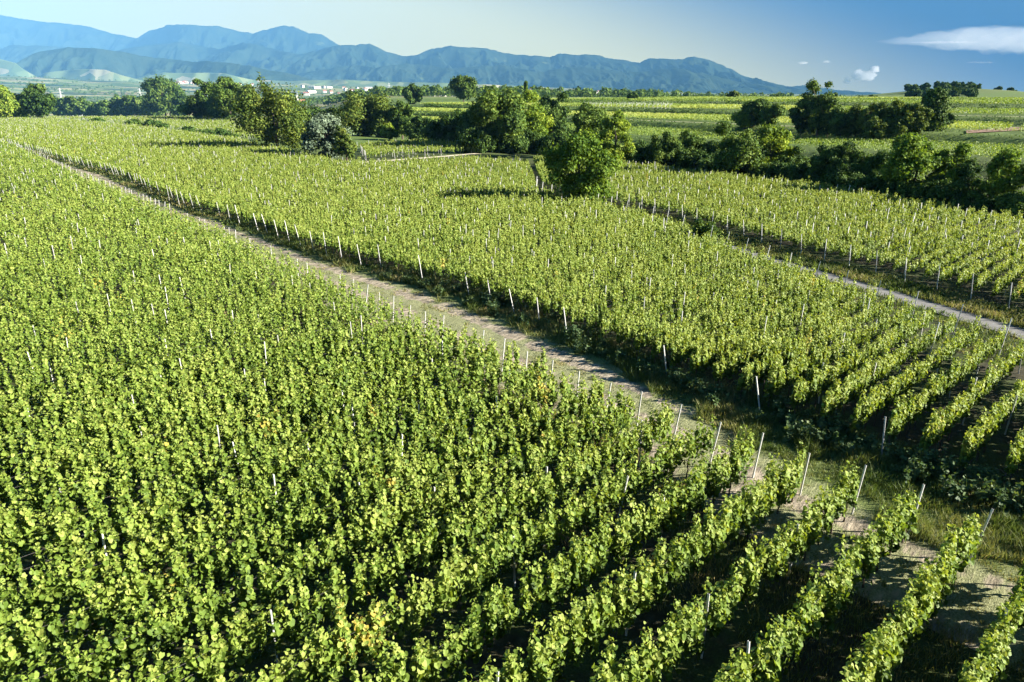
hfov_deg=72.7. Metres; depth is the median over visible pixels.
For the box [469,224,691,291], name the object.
vine row
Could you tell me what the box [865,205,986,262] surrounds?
vine row
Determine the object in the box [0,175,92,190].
vine row
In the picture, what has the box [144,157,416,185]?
vine row
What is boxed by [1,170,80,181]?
vine row
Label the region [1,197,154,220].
vine row
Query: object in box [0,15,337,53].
mountains
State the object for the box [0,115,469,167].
vine rows
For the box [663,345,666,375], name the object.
trellis post
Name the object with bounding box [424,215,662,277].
vine row
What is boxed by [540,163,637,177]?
vine row
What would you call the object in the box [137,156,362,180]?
vine row
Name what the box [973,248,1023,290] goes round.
vine row
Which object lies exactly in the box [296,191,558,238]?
vine row
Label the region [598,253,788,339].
vine row
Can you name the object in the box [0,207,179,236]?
vine row
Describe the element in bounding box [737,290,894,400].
vine row
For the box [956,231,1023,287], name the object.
vine row
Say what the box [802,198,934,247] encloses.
vine row
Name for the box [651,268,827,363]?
vine row
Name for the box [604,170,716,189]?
vine row
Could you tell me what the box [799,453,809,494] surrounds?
trellis post
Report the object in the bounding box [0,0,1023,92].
sky
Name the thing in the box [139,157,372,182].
vine row
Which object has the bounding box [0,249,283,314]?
vine row
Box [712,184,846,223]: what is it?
vine row
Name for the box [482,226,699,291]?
vine row
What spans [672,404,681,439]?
trellis post
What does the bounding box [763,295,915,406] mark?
vine row
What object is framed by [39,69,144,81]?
hills
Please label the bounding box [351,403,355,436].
trellis post
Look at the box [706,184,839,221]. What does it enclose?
vine row
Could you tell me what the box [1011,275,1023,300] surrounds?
vine row
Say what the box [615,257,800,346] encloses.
vine row
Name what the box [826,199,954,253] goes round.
vine row
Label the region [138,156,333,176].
vine row
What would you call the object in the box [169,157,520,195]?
vine row
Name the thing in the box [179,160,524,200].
vine row
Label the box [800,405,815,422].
weed
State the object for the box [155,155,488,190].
vine row
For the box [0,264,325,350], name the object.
vine row
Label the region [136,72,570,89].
hills
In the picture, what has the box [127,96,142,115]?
broadleaf tree
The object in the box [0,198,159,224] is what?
vine row
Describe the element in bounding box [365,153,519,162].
dirt path
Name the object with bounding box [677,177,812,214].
vine row
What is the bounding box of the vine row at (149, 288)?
[0,249,293,325]
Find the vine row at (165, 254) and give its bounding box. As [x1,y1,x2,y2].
[0,235,249,290]
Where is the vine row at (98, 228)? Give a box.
[5,215,193,244]
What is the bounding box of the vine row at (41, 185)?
[8,179,101,189]
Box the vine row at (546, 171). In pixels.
[539,160,631,177]
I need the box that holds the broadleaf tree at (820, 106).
[802,77,839,136]
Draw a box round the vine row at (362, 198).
[246,177,535,220]
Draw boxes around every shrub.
[87,117,105,121]
[124,118,141,125]
[141,119,162,125]
[155,123,169,129]
[178,126,195,131]
[195,129,211,132]
[208,126,231,135]
[224,133,240,137]
[299,111,353,159]
[455,122,491,152]
[467,134,495,152]
[492,135,524,153]
[513,128,533,153]
[522,128,543,154]
[530,134,559,155]
[539,129,570,154]
[622,148,643,168]
[640,142,676,166]
[670,148,682,168]
[675,147,690,170]
[684,149,713,170]
[691,218,720,238]
[697,158,717,172]
[743,162,771,180]
[762,161,785,179]
[772,160,810,182]
[786,162,816,183]
[802,170,826,187]
[819,169,834,187]
[826,163,865,190]
[836,175,874,190]
[848,174,887,199]
[881,177,917,201]
[892,178,939,204]
[914,180,951,202]
[923,178,961,207]
[944,180,971,210]
[954,189,984,211]
[974,196,996,213]
[991,191,1017,213]
[993,191,1023,219]
[1009,200,1023,217]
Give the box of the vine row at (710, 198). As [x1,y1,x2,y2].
[671,179,804,211]
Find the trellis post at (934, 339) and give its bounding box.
[929,322,939,355]
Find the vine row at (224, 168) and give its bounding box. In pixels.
[133,159,339,180]
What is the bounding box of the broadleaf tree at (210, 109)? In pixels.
[203,95,227,118]
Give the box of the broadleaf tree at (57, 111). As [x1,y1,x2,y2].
[51,106,63,115]
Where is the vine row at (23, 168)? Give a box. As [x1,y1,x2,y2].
[2,165,52,171]
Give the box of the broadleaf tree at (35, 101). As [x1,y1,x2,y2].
[18,81,57,117]
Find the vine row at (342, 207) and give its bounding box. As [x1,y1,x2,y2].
[263,183,533,225]
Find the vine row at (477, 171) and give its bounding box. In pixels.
[190,165,529,203]
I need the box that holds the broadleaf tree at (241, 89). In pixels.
[228,82,261,118]
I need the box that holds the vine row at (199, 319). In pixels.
[0,271,346,373]
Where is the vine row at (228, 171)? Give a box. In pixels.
[141,159,381,182]
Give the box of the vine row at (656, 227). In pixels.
[447,216,680,284]
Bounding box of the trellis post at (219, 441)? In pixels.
[216,425,223,471]
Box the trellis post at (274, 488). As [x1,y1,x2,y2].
[272,474,278,528]
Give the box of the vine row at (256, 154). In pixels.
[108,152,304,169]
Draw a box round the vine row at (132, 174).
[131,156,336,178]
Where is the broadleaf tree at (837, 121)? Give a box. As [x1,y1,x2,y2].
[828,104,855,138]
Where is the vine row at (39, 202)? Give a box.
[0,191,135,210]
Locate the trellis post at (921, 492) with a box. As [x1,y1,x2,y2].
[908,484,924,533]
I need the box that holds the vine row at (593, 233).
[434,213,672,284]
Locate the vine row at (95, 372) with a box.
[0,289,391,407]
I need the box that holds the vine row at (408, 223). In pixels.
[320,196,586,253]
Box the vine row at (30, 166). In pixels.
[0,162,61,170]
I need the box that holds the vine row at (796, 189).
[691,182,825,217]
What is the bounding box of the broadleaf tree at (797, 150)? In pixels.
[772,143,809,164]
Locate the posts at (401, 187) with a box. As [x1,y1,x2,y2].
[0,115,1020,262]
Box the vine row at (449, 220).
[327,194,595,253]
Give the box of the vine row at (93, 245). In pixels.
[2,222,217,262]
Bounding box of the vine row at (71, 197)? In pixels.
[0,186,125,206]
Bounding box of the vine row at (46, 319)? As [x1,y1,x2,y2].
[0,257,313,344]
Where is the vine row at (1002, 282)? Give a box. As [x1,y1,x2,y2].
[991,260,1023,296]
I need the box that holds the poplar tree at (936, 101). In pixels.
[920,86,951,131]
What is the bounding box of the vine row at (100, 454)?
[0,322,477,503]
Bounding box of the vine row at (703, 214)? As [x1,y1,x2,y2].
[698,183,832,218]
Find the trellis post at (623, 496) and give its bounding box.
[617,476,628,521]
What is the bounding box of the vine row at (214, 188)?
[174,159,528,199]
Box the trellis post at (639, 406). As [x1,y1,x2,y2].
[636,391,641,424]
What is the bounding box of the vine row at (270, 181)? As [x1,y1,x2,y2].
[176,155,527,191]
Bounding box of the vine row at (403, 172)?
[179,159,528,199]
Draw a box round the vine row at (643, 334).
[633,260,816,359]
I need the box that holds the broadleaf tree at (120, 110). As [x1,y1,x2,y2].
[116,105,129,115]
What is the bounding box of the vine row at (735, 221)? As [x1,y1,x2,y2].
[729,189,862,228]
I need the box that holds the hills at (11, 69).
[0,59,35,77]
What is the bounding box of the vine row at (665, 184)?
[607,170,735,197]
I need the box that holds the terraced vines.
[367,96,1023,179]
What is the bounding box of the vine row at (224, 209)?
[221,171,529,211]
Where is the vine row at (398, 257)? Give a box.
[391,206,642,270]
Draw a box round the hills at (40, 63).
[16,47,309,80]
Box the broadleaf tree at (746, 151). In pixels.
[707,118,773,178]
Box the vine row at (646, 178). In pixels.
[610,169,712,186]
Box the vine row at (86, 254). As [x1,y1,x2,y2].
[2,220,225,265]
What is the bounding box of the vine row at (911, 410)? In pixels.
[881,320,1006,447]
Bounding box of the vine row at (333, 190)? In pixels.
[209,168,532,209]
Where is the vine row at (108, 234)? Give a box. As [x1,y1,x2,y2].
[0,216,197,251]
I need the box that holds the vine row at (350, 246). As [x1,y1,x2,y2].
[343,199,606,259]
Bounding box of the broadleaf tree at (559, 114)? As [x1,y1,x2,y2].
[537,91,575,134]
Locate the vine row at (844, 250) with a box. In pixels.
[839,204,963,256]
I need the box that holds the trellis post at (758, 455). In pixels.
[752,432,763,477]
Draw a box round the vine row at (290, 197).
[216,170,533,211]
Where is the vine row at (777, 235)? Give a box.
[772,194,904,239]
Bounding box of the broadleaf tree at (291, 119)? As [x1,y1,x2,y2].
[222,72,315,151]
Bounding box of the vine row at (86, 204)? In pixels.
[1,195,146,215]
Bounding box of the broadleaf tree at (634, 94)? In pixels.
[627,91,638,98]
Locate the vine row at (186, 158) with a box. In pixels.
[96,149,297,166]
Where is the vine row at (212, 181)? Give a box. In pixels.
[162,155,499,191]
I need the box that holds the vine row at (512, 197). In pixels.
[288,189,556,236]
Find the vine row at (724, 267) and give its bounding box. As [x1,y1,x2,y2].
[570,246,764,327]
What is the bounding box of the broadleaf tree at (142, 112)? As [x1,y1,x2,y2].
[139,104,150,117]
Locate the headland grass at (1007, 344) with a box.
[505,199,1023,365]
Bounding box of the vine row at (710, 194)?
[663,178,795,211]
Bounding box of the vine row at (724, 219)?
[720,186,855,225]
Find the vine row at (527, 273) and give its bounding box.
[491,229,707,295]
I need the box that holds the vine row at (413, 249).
[382,202,637,268]
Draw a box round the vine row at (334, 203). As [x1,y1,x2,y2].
[249,178,533,221]
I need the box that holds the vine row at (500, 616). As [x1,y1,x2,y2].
[327,424,754,681]
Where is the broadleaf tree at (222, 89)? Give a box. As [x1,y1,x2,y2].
[209,76,241,121]
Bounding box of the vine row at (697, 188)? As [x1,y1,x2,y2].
[637,172,768,204]
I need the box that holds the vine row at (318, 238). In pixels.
[314,195,579,247]
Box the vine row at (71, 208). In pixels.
[0,197,146,219]
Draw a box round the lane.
[548,198,1023,338]
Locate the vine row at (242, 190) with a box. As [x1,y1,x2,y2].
[187,162,528,201]
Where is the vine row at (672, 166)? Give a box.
[551,164,674,186]
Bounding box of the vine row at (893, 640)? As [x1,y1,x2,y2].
[840,513,983,681]
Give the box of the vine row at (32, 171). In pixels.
[2,166,66,176]
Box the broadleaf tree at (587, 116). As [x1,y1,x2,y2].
[569,98,610,137]
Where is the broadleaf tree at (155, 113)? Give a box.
[144,110,163,115]
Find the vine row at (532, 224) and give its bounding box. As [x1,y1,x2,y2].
[373,204,629,265]
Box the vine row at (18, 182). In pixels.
[0,175,90,188]
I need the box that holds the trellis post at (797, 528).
[788,524,798,574]
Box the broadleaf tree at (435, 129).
[417,116,446,144]
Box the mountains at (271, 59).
[0,42,881,94]
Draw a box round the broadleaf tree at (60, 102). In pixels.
[55,97,67,115]
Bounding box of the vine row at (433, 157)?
[149,155,460,187]
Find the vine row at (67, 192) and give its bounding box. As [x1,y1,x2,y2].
[5,184,118,199]
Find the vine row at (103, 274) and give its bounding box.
[0,238,260,296]
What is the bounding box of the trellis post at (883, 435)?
[881,417,885,454]
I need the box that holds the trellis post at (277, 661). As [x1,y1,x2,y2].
[270,610,278,662]
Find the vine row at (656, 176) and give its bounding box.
[608,170,705,183]
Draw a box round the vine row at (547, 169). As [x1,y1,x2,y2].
[538,159,624,174]
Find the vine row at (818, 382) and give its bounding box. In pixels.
[789,305,935,413]
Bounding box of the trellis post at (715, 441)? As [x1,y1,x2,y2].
[710,422,721,461]
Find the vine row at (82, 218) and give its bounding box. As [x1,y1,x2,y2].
[0,201,169,233]
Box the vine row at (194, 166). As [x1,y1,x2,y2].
[131,157,330,173]
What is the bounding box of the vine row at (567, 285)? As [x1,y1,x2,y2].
[528,234,733,314]
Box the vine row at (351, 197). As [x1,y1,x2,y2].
[242,175,534,219]
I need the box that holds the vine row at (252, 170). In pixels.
[141,159,391,181]
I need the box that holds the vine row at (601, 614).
[460,442,806,681]
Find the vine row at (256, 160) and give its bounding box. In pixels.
[125,156,328,176]
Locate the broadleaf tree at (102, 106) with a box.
[96,100,117,116]
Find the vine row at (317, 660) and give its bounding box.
[211,414,716,681]
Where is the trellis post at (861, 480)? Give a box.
[851,465,866,513]
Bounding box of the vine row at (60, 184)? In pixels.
[4,180,102,193]
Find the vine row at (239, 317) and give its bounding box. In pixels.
[0,281,362,385]
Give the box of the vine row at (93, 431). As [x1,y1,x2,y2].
[0,314,456,483]
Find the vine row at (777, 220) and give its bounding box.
[754,188,887,234]
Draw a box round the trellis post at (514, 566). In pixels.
[512,529,515,586]
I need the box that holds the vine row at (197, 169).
[136,158,351,179]
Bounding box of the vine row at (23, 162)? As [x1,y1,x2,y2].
[0,160,52,166]
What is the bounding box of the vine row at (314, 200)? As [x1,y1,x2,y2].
[235,173,534,216]
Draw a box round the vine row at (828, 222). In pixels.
[782,195,913,240]
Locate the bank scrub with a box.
[413,99,1023,177]
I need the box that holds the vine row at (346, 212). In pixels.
[273,186,544,230]
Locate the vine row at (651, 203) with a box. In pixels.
[649,174,782,207]
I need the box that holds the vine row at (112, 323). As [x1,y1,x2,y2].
[0,274,333,362]
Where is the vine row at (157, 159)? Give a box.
[100,149,300,166]
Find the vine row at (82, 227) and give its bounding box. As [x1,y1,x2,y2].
[0,208,189,243]
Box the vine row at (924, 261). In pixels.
[906,210,1022,272]
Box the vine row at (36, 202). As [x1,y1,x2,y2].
[2,186,123,203]
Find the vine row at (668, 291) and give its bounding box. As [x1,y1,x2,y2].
[586,252,774,335]
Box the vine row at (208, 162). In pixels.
[116,153,315,171]
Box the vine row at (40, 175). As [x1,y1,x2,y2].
[0,169,75,179]
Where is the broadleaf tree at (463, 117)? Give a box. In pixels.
[447,104,492,137]
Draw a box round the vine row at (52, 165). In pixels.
[0,161,61,171]
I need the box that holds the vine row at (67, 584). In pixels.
[0,368,575,636]
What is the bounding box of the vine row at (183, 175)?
[146,155,443,185]
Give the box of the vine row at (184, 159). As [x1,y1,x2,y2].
[106,151,301,169]
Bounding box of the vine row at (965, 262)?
[938,227,1023,280]
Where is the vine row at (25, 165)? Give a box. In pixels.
[2,160,54,169]
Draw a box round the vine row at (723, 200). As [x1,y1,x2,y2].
[683,180,819,214]
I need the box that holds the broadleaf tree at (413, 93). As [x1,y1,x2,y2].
[402,83,425,103]
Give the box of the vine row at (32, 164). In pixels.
[0,160,55,170]
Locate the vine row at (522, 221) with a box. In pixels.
[363,200,622,264]
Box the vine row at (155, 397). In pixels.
[0,311,437,462]
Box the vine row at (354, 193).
[230,173,532,216]
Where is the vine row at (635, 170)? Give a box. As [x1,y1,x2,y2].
[546,163,667,185]
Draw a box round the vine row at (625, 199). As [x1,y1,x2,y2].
[623,173,754,202]
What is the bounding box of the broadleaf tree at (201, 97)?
[185,78,215,117]
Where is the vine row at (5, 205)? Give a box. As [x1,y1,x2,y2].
[2,188,131,208]
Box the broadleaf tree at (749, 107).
[741,98,767,126]
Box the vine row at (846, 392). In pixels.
[820,312,955,419]
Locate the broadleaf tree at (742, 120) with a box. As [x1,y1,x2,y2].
[729,109,757,128]
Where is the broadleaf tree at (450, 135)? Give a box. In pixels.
[438,108,463,142]
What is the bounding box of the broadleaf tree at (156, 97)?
[139,74,187,115]
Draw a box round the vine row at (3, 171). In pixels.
[2,167,69,175]
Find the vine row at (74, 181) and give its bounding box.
[0,175,97,191]
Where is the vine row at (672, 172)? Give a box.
[610,167,695,180]
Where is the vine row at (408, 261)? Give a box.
[404,208,648,271]
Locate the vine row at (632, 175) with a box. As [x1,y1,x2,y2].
[608,167,689,180]
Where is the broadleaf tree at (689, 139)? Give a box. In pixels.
[678,130,707,167]
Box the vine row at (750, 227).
[745,190,879,232]
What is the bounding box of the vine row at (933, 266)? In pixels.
[923,218,1023,277]
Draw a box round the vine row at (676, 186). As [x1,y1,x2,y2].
[619,173,749,200]
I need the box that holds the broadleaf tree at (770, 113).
[757,102,786,125]
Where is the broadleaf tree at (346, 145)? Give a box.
[332,125,357,160]
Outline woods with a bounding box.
[0,75,862,105]
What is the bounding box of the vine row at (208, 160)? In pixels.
[115,151,312,168]
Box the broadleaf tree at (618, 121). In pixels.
[598,109,635,162]
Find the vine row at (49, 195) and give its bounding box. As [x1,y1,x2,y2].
[0,182,119,202]
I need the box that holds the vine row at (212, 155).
[105,149,298,167]
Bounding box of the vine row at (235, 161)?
[127,153,321,169]
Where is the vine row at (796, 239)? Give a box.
[792,196,923,245]
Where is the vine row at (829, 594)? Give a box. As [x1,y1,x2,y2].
[713,490,920,681]
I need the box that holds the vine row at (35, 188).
[0,180,108,197]
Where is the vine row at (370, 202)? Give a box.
[261,183,532,225]
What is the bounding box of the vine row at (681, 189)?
[629,174,760,202]
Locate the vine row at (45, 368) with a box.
[0,290,375,395]
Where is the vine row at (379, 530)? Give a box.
[0,385,635,681]
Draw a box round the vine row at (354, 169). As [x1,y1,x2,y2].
[165,156,508,192]
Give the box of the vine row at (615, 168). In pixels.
[540,160,647,179]
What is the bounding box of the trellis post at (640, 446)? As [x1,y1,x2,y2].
[638,419,641,466]
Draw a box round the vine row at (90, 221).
[0,209,183,241]
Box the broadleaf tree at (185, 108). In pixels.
[175,95,202,117]
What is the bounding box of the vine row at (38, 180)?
[0,175,81,188]
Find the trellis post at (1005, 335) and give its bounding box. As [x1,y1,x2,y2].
[998,318,1011,355]
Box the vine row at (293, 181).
[184,161,526,201]
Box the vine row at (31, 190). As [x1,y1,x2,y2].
[1,178,103,195]
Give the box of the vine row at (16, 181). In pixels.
[0,172,85,183]
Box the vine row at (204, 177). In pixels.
[155,154,480,189]
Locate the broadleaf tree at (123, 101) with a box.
[119,94,136,115]
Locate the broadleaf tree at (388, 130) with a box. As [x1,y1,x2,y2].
[380,123,399,139]
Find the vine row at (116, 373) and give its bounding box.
[0,299,403,426]
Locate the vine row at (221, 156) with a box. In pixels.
[112,152,309,170]
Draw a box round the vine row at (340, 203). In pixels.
[255,180,532,223]
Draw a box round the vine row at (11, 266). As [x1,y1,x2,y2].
[0,230,236,278]
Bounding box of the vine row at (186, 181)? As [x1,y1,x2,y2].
[158,156,491,190]
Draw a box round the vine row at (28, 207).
[0,191,144,213]
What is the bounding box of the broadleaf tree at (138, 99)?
[127,94,144,115]
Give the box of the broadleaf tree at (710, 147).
[697,140,724,166]
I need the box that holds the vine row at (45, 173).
[0,170,75,180]
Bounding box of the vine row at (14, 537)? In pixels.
[0,340,520,561]
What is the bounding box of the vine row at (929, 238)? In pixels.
[878,211,996,265]
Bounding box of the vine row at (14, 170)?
[7,169,70,178]
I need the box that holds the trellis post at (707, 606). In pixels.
[700,594,709,658]
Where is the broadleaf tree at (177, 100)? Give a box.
[169,88,188,117]
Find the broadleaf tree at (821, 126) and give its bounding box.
[814,114,833,136]
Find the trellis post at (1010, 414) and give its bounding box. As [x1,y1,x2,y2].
[1004,395,1017,434]
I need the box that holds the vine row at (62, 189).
[0,181,112,198]
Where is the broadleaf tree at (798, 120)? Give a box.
[788,90,811,136]
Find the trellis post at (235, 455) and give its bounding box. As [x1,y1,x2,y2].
[232,442,240,478]
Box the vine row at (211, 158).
[116,153,313,171]
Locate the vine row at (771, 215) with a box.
[737,188,870,229]
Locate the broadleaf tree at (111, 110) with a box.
[106,99,118,115]
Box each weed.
[382,272,391,279]
[403,272,413,283]
[409,267,418,275]
[417,280,425,287]
[418,269,433,277]
[420,276,434,287]
[433,285,447,295]
[439,279,451,288]
[450,283,470,293]
[461,298,469,305]
[467,295,476,305]
[481,292,496,306]
[485,291,499,301]
[485,301,498,316]
[492,290,507,305]
[505,300,517,307]
[519,311,532,327]
[542,316,556,328]
[548,310,558,324]
[563,324,585,340]
[564,325,593,344]
[572,335,591,353]
[595,347,607,355]
[598,337,610,352]
[603,346,627,363]
[634,364,651,375]
[635,356,650,372]
[642,353,656,363]
[645,360,662,372]
[652,366,669,377]
[660,356,682,369]
[666,365,684,389]
[674,371,702,391]
[687,363,708,380]
[689,377,721,398]
[702,383,713,393]
[705,388,729,408]
[706,389,718,403]
[734,380,751,401]
[742,407,756,419]
[749,408,765,425]
[763,390,789,416]
[770,392,792,411]
[770,407,793,425]
[783,410,812,442]
[783,413,795,425]
[786,418,805,431]
[787,414,802,432]
[798,427,819,442]
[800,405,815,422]
[805,420,839,449]
[816,414,831,435]
[816,417,832,431]
[818,413,853,433]
[827,423,841,436]
[832,432,864,461]
[833,410,861,440]
[850,433,874,450]
[856,432,877,444]
[859,437,880,454]
[866,433,894,455]
[884,440,921,468]
[890,463,910,474]
[900,454,933,485]
[908,461,936,478]
[912,443,947,479]
[918,441,967,479]
[932,468,959,481]
[938,465,979,504]
[958,475,976,499]
[965,466,1006,492]
[966,463,1009,481]
[972,460,1000,482]
[975,486,1023,517]
[976,477,1023,510]
[985,463,1002,482]
[994,482,1014,492]
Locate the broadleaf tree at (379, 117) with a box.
[365,105,398,137]
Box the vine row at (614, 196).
[611,172,742,199]
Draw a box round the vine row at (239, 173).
[150,155,468,186]
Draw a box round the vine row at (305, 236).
[302,190,565,241]
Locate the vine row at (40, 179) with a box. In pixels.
[2,175,87,187]
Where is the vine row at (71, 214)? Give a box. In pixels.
[0,202,164,226]
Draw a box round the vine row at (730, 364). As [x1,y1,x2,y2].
[712,280,876,384]
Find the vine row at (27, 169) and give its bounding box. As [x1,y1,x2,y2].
[0,164,66,174]
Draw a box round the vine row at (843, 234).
[814,198,943,251]
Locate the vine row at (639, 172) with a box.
[560,167,683,185]
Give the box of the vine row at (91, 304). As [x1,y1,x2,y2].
[0,258,303,329]
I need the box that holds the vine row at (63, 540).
[0,346,548,590]
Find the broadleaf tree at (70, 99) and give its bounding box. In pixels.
[63,96,85,115]
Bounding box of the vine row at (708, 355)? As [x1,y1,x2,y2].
[689,278,859,378]
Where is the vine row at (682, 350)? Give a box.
[669,273,842,367]
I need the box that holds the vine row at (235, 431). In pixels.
[0,336,498,524]
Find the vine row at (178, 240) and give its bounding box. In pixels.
[0,227,230,272]
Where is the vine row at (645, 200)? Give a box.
[643,176,772,206]
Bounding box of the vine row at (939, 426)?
[917,335,1023,456]
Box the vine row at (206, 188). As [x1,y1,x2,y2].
[174,157,524,195]
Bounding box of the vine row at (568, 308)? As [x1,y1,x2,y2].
[558,244,754,323]
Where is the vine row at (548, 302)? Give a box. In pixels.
[541,244,741,320]
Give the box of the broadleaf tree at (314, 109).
[302,104,337,124]
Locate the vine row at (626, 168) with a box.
[542,162,658,181]
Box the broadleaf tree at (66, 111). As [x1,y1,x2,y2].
[62,102,72,115]
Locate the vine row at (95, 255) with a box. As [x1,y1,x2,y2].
[0,235,244,284]
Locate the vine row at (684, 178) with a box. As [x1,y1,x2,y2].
[609,170,728,193]
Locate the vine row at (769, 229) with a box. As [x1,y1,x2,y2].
[763,192,897,236]
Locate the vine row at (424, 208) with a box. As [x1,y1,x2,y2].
[285,189,553,233]
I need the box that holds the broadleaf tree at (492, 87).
[482,84,497,94]
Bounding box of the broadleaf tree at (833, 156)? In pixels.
[807,139,860,174]
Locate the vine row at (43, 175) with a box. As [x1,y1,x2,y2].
[0,171,78,182]
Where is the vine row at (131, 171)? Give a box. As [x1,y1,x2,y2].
[130,156,330,178]
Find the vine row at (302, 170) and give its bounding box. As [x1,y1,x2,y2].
[155,154,475,186]
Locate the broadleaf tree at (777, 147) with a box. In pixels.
[756,123,794,164]
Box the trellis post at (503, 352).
[501,338,504,370]
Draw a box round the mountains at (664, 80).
[297,63,846,94]
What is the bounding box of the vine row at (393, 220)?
[307,192,576,242]
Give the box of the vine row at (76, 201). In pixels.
[1,191,135,212]
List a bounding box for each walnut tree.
[538,127,625,201]
[874,132,947,186]
[925,142,982,188]
[975,145,1023,197]
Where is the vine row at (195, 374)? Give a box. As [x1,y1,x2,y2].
[0,305,421,445]
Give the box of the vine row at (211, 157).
[111,150,306,167]
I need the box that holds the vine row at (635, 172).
[557,165,679,186]
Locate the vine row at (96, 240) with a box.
[0,220,211,258]
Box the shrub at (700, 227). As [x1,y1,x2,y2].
[691,218,720,238]
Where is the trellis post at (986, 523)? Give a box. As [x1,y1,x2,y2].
[969,509,993,559]
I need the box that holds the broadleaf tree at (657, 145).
[644,130,683,168]
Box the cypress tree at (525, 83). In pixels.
[523,80,527,102]
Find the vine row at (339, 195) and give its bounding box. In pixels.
[226,172,533,213]
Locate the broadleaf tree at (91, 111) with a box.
[87,101,95,116]
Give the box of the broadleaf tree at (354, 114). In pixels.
[325,86,395,135]
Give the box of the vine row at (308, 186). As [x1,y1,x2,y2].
[200,167,530,206]
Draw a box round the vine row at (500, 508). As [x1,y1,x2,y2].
[109,400,676,681]
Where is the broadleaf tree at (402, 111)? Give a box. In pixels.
[388,99,415,138]
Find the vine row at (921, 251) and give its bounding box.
[892,208,1010,269]
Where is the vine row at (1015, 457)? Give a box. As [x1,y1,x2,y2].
[994,426,1023,486]
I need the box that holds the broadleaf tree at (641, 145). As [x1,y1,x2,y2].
[633,139,648,156]
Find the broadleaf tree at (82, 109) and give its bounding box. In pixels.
[73,96,86,117]
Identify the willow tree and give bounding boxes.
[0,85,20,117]
[9,93,33,119]
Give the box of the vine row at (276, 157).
[118,155,319,172]
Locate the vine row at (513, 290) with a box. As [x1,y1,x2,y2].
[504,231,716,304]
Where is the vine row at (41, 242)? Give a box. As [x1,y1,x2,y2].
[0,217,205,254]
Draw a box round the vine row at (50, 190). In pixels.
[1,185,109,199]
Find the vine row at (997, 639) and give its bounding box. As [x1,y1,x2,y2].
[957,560,1023,681]
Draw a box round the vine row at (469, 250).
[413,209,656,274]
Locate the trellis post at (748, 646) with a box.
[746,641,749,653]
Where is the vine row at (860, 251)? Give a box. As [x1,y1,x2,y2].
[851,206,975,261]
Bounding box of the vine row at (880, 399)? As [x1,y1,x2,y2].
[850,315,981,437]
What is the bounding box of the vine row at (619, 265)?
[517,229,724,310]
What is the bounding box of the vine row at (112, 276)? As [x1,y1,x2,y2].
[0,242,276,308]
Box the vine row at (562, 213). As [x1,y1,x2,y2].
[353,199,616,260]
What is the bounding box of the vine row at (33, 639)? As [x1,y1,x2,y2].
[0,371,604,681]
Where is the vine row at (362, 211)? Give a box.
[278,186,549,231]
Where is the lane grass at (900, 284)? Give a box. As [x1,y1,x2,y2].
[552,193,1023,328]
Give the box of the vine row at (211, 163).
[122,155,322,175]
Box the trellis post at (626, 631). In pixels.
[625,571,635,635]
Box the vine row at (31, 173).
[0,167,69,177]
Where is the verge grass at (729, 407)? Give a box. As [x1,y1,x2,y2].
[23,147,1023,565]
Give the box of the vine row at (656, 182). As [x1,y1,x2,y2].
[608,169,724,190]
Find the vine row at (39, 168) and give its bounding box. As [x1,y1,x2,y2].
[16,164,58,171]
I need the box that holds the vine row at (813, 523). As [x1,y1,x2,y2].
[570,460,859,681]
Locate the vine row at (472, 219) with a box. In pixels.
[334,196,601,256]
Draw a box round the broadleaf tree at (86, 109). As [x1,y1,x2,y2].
[81,100,92,115]
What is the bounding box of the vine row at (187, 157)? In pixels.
[98,150,297,166]
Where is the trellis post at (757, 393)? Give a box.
[756,376,759,409]
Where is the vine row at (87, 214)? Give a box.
[0,203,169,228]
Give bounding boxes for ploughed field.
[966,127,1021,132]
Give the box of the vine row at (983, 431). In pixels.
[955,379,1023,476]
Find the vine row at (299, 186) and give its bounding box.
[194,165,529,205]
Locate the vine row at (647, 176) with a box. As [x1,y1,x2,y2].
[608,168,701,182]
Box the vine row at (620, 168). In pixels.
[541,163,652,181]
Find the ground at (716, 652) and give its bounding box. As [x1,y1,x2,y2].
[0,76,1023,681]
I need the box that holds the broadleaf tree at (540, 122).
[514,86,555,136]
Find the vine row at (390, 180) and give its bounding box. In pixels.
[204,168,527,207]
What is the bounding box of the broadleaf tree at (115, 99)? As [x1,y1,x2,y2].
[110,94,121,114]
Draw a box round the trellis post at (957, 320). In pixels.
[952,304,963,336]
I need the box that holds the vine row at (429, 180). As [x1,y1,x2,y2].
[212,168,531,209]
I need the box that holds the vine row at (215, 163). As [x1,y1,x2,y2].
[123,154,327,174]
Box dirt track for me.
[12,150,1023,672]
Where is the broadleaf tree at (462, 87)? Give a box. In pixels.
[448,74,477,101]
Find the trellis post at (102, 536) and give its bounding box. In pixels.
[101,534,111,578]
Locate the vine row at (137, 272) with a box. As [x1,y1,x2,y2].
[0,243,268,303]
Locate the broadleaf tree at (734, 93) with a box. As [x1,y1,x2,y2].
[725,90,739,96]
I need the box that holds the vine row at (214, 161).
[118,153,314,173]
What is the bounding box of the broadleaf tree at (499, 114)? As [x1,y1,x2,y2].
[466,84,531,152]
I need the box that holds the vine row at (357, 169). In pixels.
[165,157,516,192]
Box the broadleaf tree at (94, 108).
[91,103,102,116]
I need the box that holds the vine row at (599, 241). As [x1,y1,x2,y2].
[459,217,687,290]
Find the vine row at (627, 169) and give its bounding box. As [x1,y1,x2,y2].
[543,164,664,184]
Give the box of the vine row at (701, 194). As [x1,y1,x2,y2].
[656,177,788,209]
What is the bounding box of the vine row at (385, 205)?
[272,183,538,228]
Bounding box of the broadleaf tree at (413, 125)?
[402,115,431,140]

